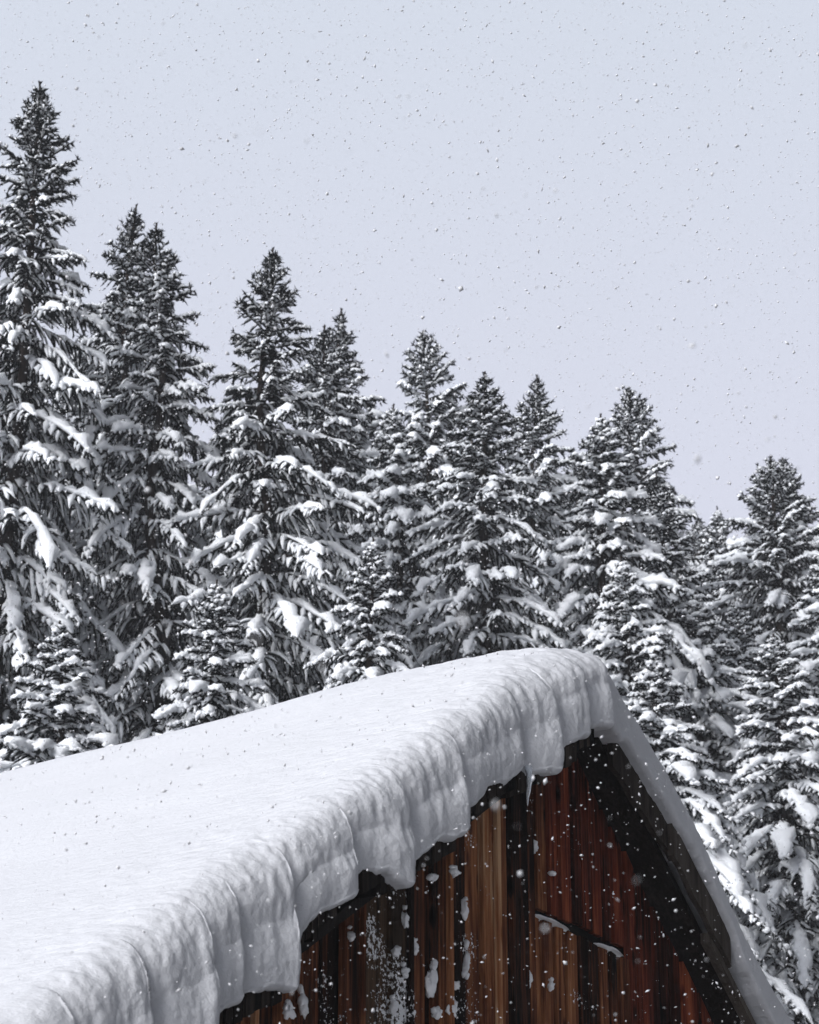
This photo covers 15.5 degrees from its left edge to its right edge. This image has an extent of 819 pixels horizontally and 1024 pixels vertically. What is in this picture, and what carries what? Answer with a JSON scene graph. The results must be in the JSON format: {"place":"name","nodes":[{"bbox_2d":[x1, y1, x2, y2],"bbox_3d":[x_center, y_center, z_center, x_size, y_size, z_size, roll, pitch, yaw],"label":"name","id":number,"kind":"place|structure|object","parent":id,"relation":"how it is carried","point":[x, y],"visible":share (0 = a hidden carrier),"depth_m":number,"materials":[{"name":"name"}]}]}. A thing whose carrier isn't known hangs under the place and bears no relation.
{"place":"outdoors","nodes":[
{"label":"outdoors","id":0,"kind":"place"},
{"bbox_2d":[0,0,818,1023],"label":"falling snow","id":1,"kind":"structure","parent":0,"point":[464,618],"depth_m":15.61,"materials":[{"name":"white snow"}]},
{"bbox_2d":[0,0,818,647],"label":"sky","id":2,"kind":"structure","parent":0,"point":[467,313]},
{"bbox_3d":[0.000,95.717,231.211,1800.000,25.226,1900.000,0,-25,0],"label":"ground","id":3,"kind":"structure","parent":0,"visible":0},
{"bbox_2d":[0,303,61,710],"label":"spruce tree","id":4,"kind":"object","parent":3,"relation":"on","point":[48,406],"visible":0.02,"depth_m":64.08,"materials":[{"name":"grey plant"}]},
{"bbox_2d":[23,331,54,513],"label":"spruce tree","id":5,"kind":"object","parent":3,"relation":"on","point":[28,383],"visible":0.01,"depth_m":78.68,"materials":[{"name":"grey plant"}]},
{"bbox_2d":[0,620,118,772],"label":"spruce tree","id":6,"kind":"object","parent":3,"relation":"on","point":[61,665],"visible":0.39,"depth_m":44.55,"materials":[{"name":"white plant"}]},
{"bbox_2d":[0,81,145,761],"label":"spruce tree","id":7,"kind":"object","parent":3,"relation":"on","point":[52,424],"visible":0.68,"depth_m":53.69,"materials":[{"name":"white plant"}]},
{"bbox_2d":[16,329,158,675],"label":"spruce tree","id":8,"kind":"object","parent":3,"relation":"on","point":[74,421],"visible":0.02,"depth_m":66.80,"materials":[{"name":"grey plant"}]},
{"bbox_2d":[53,314,136,629],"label":"spruce tree","id":9,"kind":"object","parent":3,"relation":"on","point":[95,347],"depth_m":74.19,"materials":[{"name":"grey plant"}]},
{"bbox_2d":[9,204,231,746],"bbox_3d":[-5.349,5.271,55.136,6.388,26.407,6.379,-14,-28,27],"label":"spruce tree","id":10,"kind":"object","parent":3,"relation":"on","point":[116,296],"visible":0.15,"depth_m":59.56,"materials":[{"name":"grey plant"}]},
{"bbox_2d":[32,222,245,748],"bbox_3d":[-5.026,6.119,52.721,6.616,25.383,6.853,14,-29,-27],"label":"spruce tree","id":11,"kind":"object","parent":3,"relation":"on","point":[162,648],"visible":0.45,"depth_m":54.97,"materials":[{"name":"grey plant"}]},
{"bbox_2d":[141,437,179,554],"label":"spruce tree","id":12,"kind":"object","parent":3,"relation":"on","point":[164,547],"depth_m":76.45,"materials":[{"name":"grey plant"}]},
{"bbox_2d":[151,579,269,736],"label":"spruce tree","id":13,"kind":"object","parent":3,"relation":"on","point":[223,660],"visible":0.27,"depth_m":47.18,"materials":[{"name":"white plant"}]},
{"bbox_2d":[171,409,272,650],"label":"spruce tree","id":14,"kind":"object","parent":3,"relation":"on","point":[200,492],"visible":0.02,"depth_m":72.46,"materials":[{"name":"grey plant"}]},
{"bbox_2d":[205,399,278,685],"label":"spruce tree","id":15,"kind":"object","parent":3,"relation":"on","point":[217,529],"visible":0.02,"depth_m":72.51,"materials":[{"name":"grey plant"}]},
{"bbox_2d":[150,246,387,718],"bbox_3d":[-1.862,6.828,51.722,7.116,26.376,7.868,-9,-27,18],"label":"spruce tree","id":16,"kind":"object","parent":3,"relation":"on","point":[278,591],"visible":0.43,"depth_m":54.59,"materials":[{"name":"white plant"}]},
{"bbox_2d":[270,407,312,507],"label":"spruce tree","id":17,"kind":"object","parent":3,"relation":"on","point":[295,445],"depth_m":84.52,"materials":[{"name":"grey plant"}]},
{"bbox_2d":[267,324,396,700],"bbox_3d":[-1.626,8.029,58.038,5.752,26.481,5.352,-4,-25,9],"label":"spruce tree","id":18,"kind":"object","parent":3,"relation":"on","point":[328,372],"visible":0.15,"depth_m":62.34,"materials":[{"name":"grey plant"}]},
{"bbox_2d":[290,307,409,685],"bbox_3d":[-1.036,6.967,61.056,6.510,25.204,6.285,9,-27,-18],"label":"spruce tree","id":19,"kind":"object","parent":3,"relation":"on","point":[372,417],"visible":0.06,"depth_m":64.94,"materials":[{"name":"grey plant"}]},
{"bbox_2d":[302,536,413,689],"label":"spruce tree","id":20,"kind":"object","parent":3,"relation":"on","point":[367,580],"visible":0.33,"depth_m":49.74,"materials":[{"name":"white plant"}]},
{"bbox_2d":[331,394,385,521],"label":"spruce tree","id":21,"kind":"object","parent":3,"relation":"on","point":[369,409],"visible":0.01,"depth_m":80.38,"materials":[{"name":"grey plant"}]},
{"bbox_2d":[333,404,460,668],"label":"spruce tree","id":22,"kind":"object","parent":3,"relation":"on","point":[397,490],"visible":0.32,"depth_m":60.22,"materials":[{"name":"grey plant"}]},
{"bbox_2d":[387,330,497,642],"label":"spruce tree","id":23,"kind":"object","parent":3,"relation":"on","point":[423,428],"visible":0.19,"depth_m":72.34,"materials":[{"name":"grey plant"}]},
{"bbox_2d":[433,424,488,505],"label":"spruce tree","id":24,"kind":"object","parent":3,"relation":"on","point":[453,439],"visible":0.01,"depth_m":82.41,"materials":[{"name":"grey plant"}]},
{"bbox_2d":[390,371,575,668],"bbox_3d":[1.236,8.300,55.676,6.181,24.622,6.686,-12,-27,23],"label":"spruce tree","id":25,"kind":"object","parent":3,"relation":"on","point":[473,639],"visible":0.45,"depth_m":59.00,"materials":[{"name":"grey plant"}]},
{"bbox_2d":[219,729,755,1023],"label":"barn","id":26,"kind":"structure","parent":3,"relation":"on","point":[358,978],"depth_m":16.14,"materials":[{"name":"brown wood"}]},
{"bbox_2d":[282,999,295,1019],"bbox_3d":[-0.556,2.302,13.876,0.046,0.098,0.084,-16,-31,30],"label":"snow clump","id":27,"kind":"object","parent":26,"relation":"attached to","point":[288,1012],"visible":0.98,"depth_m":13.86,"materials":[{"name":"white snow"}]},
{"bbox_2d":[297,984,308,1018],"bbox_3d":[-0.497,2.282,13.986,0.046,0.171,0.056,-16,-23,30],"label":"snow clump","id":28,"kind":"object","parent":26,"relation":"attached to","point":[302,1001],"visible":0.94,"depth_m":13.97,"materials":[{"name":"white snow"}]},
{"bbox_2d":[347,925,355,941],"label":"snow clump","id":29,"kind":"object","parent":26,"relation":"attached to","point":[351,936],"visible":1,"depth_m":14.44,"materials":[{"name":"white snow"}]},
{"bbox_2d":[389,995,397,1013],"bbox_3d":[-0.076,2.402,14.618,0.042,0.096,0.042,4,-25,-9],"label":"snow clump","id":30,"kind":"object","parent":26,"relation":"attached to","point":[393,1006],"visible":1,"depth_m":14.61,"materials":[{"name":"white snow"}]},
{"bbox_2d":[391,945,400,956],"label":"snow clump","id":31,"kind":"object","parent":26,"relation":"attached to","point":[395,950],"visible":1,"depth_m":14.73,"materials":[{"name":"white snow"}]},
{"bbox_2d":[0,647,793,1023],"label":"snow blanket","id":32,"kind":"object","parent":26,"relation":"on","point":[432,751],"visible":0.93,"depth_m":14.78,"materials":[{"name":"white snow"}]},
{"bbox_2d":[524,765,532,805],"bbox_3d":[0.618,1.419,15.536,0.042,0.220,0.042,10,-27,-20],"label":"icicle","id":33,"kind":"object","parent":32,"relation":"hanging from","point":[528,769],"visible":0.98,"depth_m":15.54,"materials":[{"name":"white"}]},
{"bbox_2d":[401,905,409,928],"bbox_3d":[-0.023,2.008,14.889,0.043,0.121,0.039,-16,-26,30],"label":"snow clump","id":34,"kind":"object","parent":26,"relation":"attached to","point":[405,920],"visible":0.98,"depth_m":14.87,"materials":[{"name":"white snow"}]},
{"bbox_2d":[401,962,409,978],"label":"snow clump","id":35,"kind":"object","parent":26,"relation":"attached to","point":[405,971],"visible":1,"depth_m":14.76,"materials":[{"name":"white snow"}]},
{"bbox_2d":[414,938,418,955],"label":"snow clump","id":36,"kind":"object","parent":26,"relation":"attached to","point":[416,948],"visible":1,"depth_m":14.89,"materials":[{"name":"white snow"}]},
{"bbox_2d":[425,959,437,997],"bbox_3d":[0.109,2.324,14.959,0.045,0.216,0.094,-16,-36,30],"label":"snow clump","id":37,"kind":"object","parent":26,"relation":"attached to","point":[431,982],"visible":0.99,"depth_m":14.93,"materials":[{"name":"white snow"}]},
{"bbox_2d":[426,873,438,881],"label":"snow clump","id":38,"kind":"object","parent":26,"relation":"attached to","point":[432,877],"visible":1,"depth_m":14.95,"materials":[{"name":"white snow"}]},
{"bbox_2d":[431,1006,442,1019],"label":"snow clump","id":39,"kind":"object","parent":26,"relation":"attached to","point":[437,1011],"visible":1,"depth_m":14.90,"materials":[{"name":"white snow"}]},
{"bbox_2d":[445,997,457,1016],"bbox_3d":[0.210,2.484,15.051,0.048,0.110,0.088,-16,-35,30],"label":"snow clump","id":40,"kind":"object","parent":26,"relation":"attached to","point":[454,1009],"visible":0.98,"depth_m":15.03,"materials":[{"name":"white snow"}]},
{"bbox_2d":[449,865,461,877],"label":"snow clump","id":41,"kind":"object","parent":26,"relation":"attached to","point":[454,872],"visible":1,"depth_m":15.13,"materials":[{"name":"white snow"}]},
{"bbox_2d":[454,981,459,989],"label":"snow clump","id":42,"kind":"object","parent":26,"relation":"attached to","point":[456,985],"visible":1,"depth_m":15.11,"materials":[{"name":"white snow"}]},
{"bbox_2d":[460,896,468,920],"bbox_3d":[0.280,2.031,15.373,0.047,0.132,0.047,-16,-25,30],"label":"snow clump","id":43,"kind":"object","parent":26,"relation":"attached to","point":[464,911],"visible":1,"depth_m":15.36,"materials":[{"name":"white snow"}]},
{"bbox_2d":[462,939,469,979],"bbox_3d":[0.292,2.277,15.273,0.050,0.216,0.042,-16,-37,30],"label":"snow clump","id":44,"kind":"object","parent":26,"relation":"attached to","point":[466,964],"visible":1,"depth_m":15.25,"materials":[{"name":"white snow"}]},
{"bbox_2d":[529,972,532,986],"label":"snow clump","id":45,"kind":"object","parent":26,"relation":"attached to","point":[531,978],"visible":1,"depth_m":15.79,"materials":[{"name":"white snow"}]},
{"bbox_2d":[534,840,538,853],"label":"snow clump","id":46,"kind":"object","parent":26,"relation":"attached to","point":[536,847],"visible":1,"depth_m":16.27,"materials":[{"name":"white snow"}]},
{"bbox_2d":[547,977,554,991],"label":"snow clump","id":47,"kind":"object","parent":26,"relation":"attached to","point":[550,985],"visible":1,"depth_m":15.97,"materials":[{"name":"white snow"}]},
{"bbox_2d":[548,871,555,875],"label":"snow clump","id":48,"kind":"object","parent":26,"relation":"attached to","point":[551,873],"visible":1,"depth_m":16.36,"materials":[{"name":"white snow"}]},
{"bbox_2d":[535,914,569,931],"bbox_3d":[0.764,2.211,16.192,0.076,0.021,0.350,-16,-29,30],"label":"snow strip","id":49,"kind":"object","parent":26,"relation":"attached to","point":[555,923],"visible":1,"depth_m":16.20,"materials":[{"name":"white snow"}]},
{"bbox_2d":[593,943,622,956],"bbox_3d":[1.103,2.421,16.648,0.076,0.025,0.300,-16,-29,30],"label":"snow strip","id":50,"kind":"object","parent":26,"relation":"on","point":[616,952],"visible":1,"depth_m":16.68,"materials":[{"name":"white snow"}]},
{"bbox_2d":[494,471,529,612],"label":"spruce tree","id":51,"kind":"object","parent":3,"relation":"on","point":[509,548],"visible":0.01,"depth_m":87.46,"materials":[{"name":"grey plant"}]},
{"bbox_2d":[373,441,706,615],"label":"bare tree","id":52,"kind":"object","parent":3,"relation":"on","point":[538,466],"depth_m":74.61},
{"bbox_2d":[517,483,568,616],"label":"spruce tree","id":53,"kind":"object","parent":3,"relation":"on","point":[547,530],"depth_m":76.80,"materials":[{"name":"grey plant"}]},
{"bbox_2d":[493,374,606,643],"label":"spruce tree","id":54,"kind":"object","parent":3,"relation":"on","point":[549,498],"visible":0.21,"depth_m":69.51,"materials":[{"name":"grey plant"}]},
{"bbox_2d":[524,450,588,615],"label":"spruce tree","id":55,"kind":"object","parent":3,"relation":"on","point":[574,471],"visible":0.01,"depth_m":83.94,"materials":[{"name":"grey plant"}]},
{"bbox_2d":[533,413,736,833],"bbox_3d":[4.328,10.206,56.112,6.329,26.855,5.978,23,-33,-40],"label":"spruce tree","id":56,"kind":"object","parent":3,"relation":"on","point":[593,491],"visible":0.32,"depth_m":60.01,"materials":[{"name":"white plant"}]},
{"bbox_2d":[560,383,718,669],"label":"spruce tree","id":57,"kind":"object","parent":3,"relation":"on","point":[632,431],"visible":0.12,"depth_m":68.86,"materials":[{"name":"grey plant"}]},
{"bbox_2d":[581,554,711,826],"bbox_3d":[3.920,10.237,51.838,5.195,21.428,5.594,3,-25,-4],"label":"spruce tree","id":58,"kind":"object","parent":3,"relation":"on","point":[633,601],"visible":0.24,"depth_m":56.15,"materials":[{"name":"white plant"}]},
{"bbox_2d":[624,473,750,718],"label":"spruce tree","id":59,"kind":"object","parent":3,"relation":"on","point":[663,511],"visible":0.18,"depth_m":63.36,"materials":[{"name":"grey plant"}]},
{"bbox_2d":[673,518,737,598],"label":"spruce tree","id":60,"kind":"object","parent":3,"relation":"on","point":[697,540],"visible":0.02,"depth_m":87.53,"materials":[{"name":"grey plant"}]},
{"bbox_2d":[624,649,813,1023],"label":"spruce tree","id":61,"kind":"object","parent":3,"relation":"on","point":[716,847],"visible":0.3,"depth_m":50.17,"materials":[{"name":"white plant"}]},
{"bbox_2d":[695,505,754,624],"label":"spruce tree","id":62,"kind":"object","parent":3,"relation":"on","point":[712,542],"visible":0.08,"depth_m":80.06,"materials":[{"name":"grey plant"}]},
{"bbox_2d":[662,591,818,964],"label":"spruce tree","id":63,"kind":"object","parent":3,"relation":"on","point":[726,674],"visible":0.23,"depth_m":59.66,"materials":[{"name":"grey plant"}]},
{"bbox_2d":[739,517,762,625],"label":"spruce tree","id":64,"kind":"object","parent":3,"relation":"on","point":[748,538],"visible":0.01,"depth_m":85.66,"materials":[{"name":"grey plant"}]},
{"bbox_2d":[710,597,807,849],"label":"spruce tree","id":65,"kind":"object","parent":3,"relation":"on","point":[733,631],"visible":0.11,"depth_m":64.82,"materials":[{"name":"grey plant"}]},
{"bbox_2d":[707,454,818,773],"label":"spruce tree","id":66,"kind":"object","parent":3,"relation":"on","point":[751,553],"visible":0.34,"depth_m":72.13,"materials":[{"name":"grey plant"}]},
{"bbox_2d":[722,634,818,1023],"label":"spruce tree","id":67,"kind":"object","parent":3,"relation":"on","point":[790,930],"visible":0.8,"depth_m":54.19,"materials":[{"name":"white plant"}]},
{"bbox_2d":[744,457,818,771],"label":"spruce tree","id":68,"kind":"object","parent":3,"relation":"on","point":[813,516],"visible":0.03,"depth_m":75.79,"materials":[{"name":"grey plant"}]},
{"bbox_2d":[760,555,818,850],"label":"spruce tree","id":69,"kind":"object","parent":3,"relation":"on","point":[811,618],"visible":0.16,"depth_m":64.47,"materials":[{"name":"grey plant"}]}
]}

